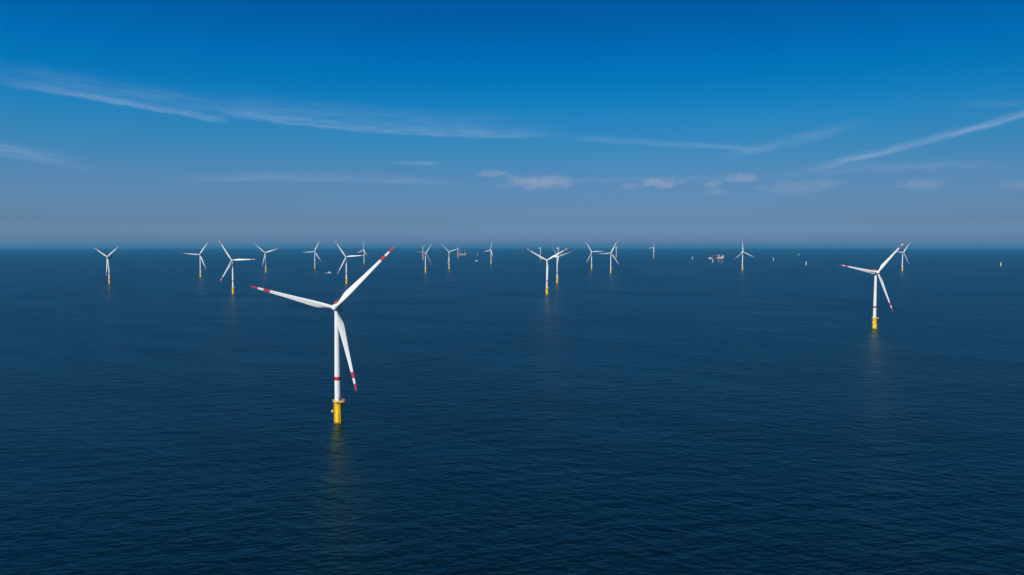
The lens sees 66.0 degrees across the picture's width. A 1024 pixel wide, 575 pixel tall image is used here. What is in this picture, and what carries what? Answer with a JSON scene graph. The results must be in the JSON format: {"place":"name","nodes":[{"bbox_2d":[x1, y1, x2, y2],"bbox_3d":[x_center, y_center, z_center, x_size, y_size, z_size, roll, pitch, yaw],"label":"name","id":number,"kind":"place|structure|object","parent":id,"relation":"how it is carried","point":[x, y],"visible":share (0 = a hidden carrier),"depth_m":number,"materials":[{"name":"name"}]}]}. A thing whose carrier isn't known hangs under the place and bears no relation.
{"place":"outdoors","nodes":[
{"label":"outdoors","id":0,"kind":"place"},
{"bbox_2d":[0,248,1023,574],"bbox_3d":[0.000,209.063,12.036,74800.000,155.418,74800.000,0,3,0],"label":"sea","id":1,"kind":"structure","parent":0,"point":[668,412],"depth_m":607.14,"materials":[{"name":"liquid"}]},
{"bbox_2d":[95,246,118,283],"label":"wind turbine","id":2,"kind":"object","parent":1,"relation":"in","point":[109,256],"visible":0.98,"depth_m":2493.26,"materials":[{"name":"grey metal"}]},
{"bbox_2d":[184,242,207,277],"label":"wind turbine","id":3,"kind":"object","parent":1,"relation":"in","point":[200,254],"visible":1,"depth_m":2940.99,"materials":[{"name":"grey metal"}]},
{"bbox_2d":[219,241,254,293],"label":"wind turbine","id":4,"kind":"object","parent":1,"relation":"in","point":[232,261],"visible":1,"depth_m":1993.54,"materials":[{"name":"grey metal"}]},
{"bbox_2d":[254,243,278,272],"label":"wind turbine","id":5,"kind":"object","parent":1,"relation":"in","point":[265,257],"visible":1,"depth_m":3452.53,"materials":[{"name":"grey metal"}]},
{"bbox_2d":[311,242,320,268],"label":"wind turbine","id":6,"kind":"object","parent":1,"relation":"in","point":[314,256],"visible":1,"depth_m":3962.46,"materials":[{"name":"grey metal"}]},
{"bbox_2d":[251,246,394,423],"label":"wind turbine","id":7,"kind":"object","parent":1,"relation":"in","point":[337,307],"visible":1,"depth_m":563.44,"materials":[{"name":"white metal"}]},
{"bbox_2d":[335,241,364,283],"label":"wind turbine","id":8,"kind":"object","parent":1,"relation":"in","point":[346,257],"visible":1,"depth_m":2477.85,"materials":[{"name":"grey metal"}]},
{"bbox_2d":[415,241,433,272],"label":"wind turbine","id":9,"kind":"object","parent":1,"relation":"in","point":[425,253],"visible":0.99,"depth_m":3411.47,"materials":[{"name":"grey metal"}]},
{"bbox_2d":[443,246,458,268],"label":"wind turbine","id":10,"kind":"object","parent":1,"relation":"in","point":[449,255],"visible":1,"depth_m":3852.45,"materials":[{"name":"grey metal"}]},
{"bbox_2d":[526,248,567,294],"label":"wind turbine","id":11,"kind":"object","parent":1,"relation":"in","point":[547,287],"visible":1,"depth_m":1974.42,"materials":[{"name":"grey metal"}]},
{"bbox_2d":[550,244,569,282],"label":"wind turbine","id":12,"kind":"object","parent":1,"relation":"in","point":[557,256],"visible":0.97,"depth_m":2526.18,"materials":[{"name":"grey metal"}]},
{"bbox_2d":[587,244,601,269],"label":"wind turbine","id":13,"kind":"object","parent":1,"relation":"in","point":[591,256],"visible":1,"depth_m":3828.63,"materials":[{"name":"grey metal"}]},
{"bbox_2d":[600,240,617,272],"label":"wind turbine","id":14,"kind":"object","parent":1,"relation":"in","point":[610,253],"visible":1,"depth_m":3367.28,"materials":[{"name":"grey metal"}]},
{"bbox_2d":[708,254,725,262],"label":"jack up vessel","id":15,"kind":"object","parent":1,"relation":"on","point":[722,257],"visible":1,"depth_m":5155.26,"materials":[{"name":"grey metal"}]},
{"bbox_2d":[736,239,752,269],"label":"wind turbine","id":16,"kind":"object","parent":1,"relation":"in","point":[742,254],"visible":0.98,"depth_m":3745.35,"materials":[{"name":"grey metal"}]},
{"bbox_2d":[839,242,904,328],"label":"wind turbine","id":17,"kind":"object","parent":1,"relation":"in","point":[874,317],"visible":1,"depth_m":1188.85,"materials":[{"name":"grey metal"}]},
{"bbox_2d":[894,243,909,270],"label":"wind turbine","id":18,"kind":"object","parent":1,"relation":"in","point":[902,267],"visible":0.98,"depth_m":3621.27,"materials":[{"name":"grey metal"}]},
{"bbox_2d":[0,0,1023,248],"label":"sky","id":19,"kind":"structure","parent":0,"point":[125,124],"materials":[{"name":"blue"}]}
]}

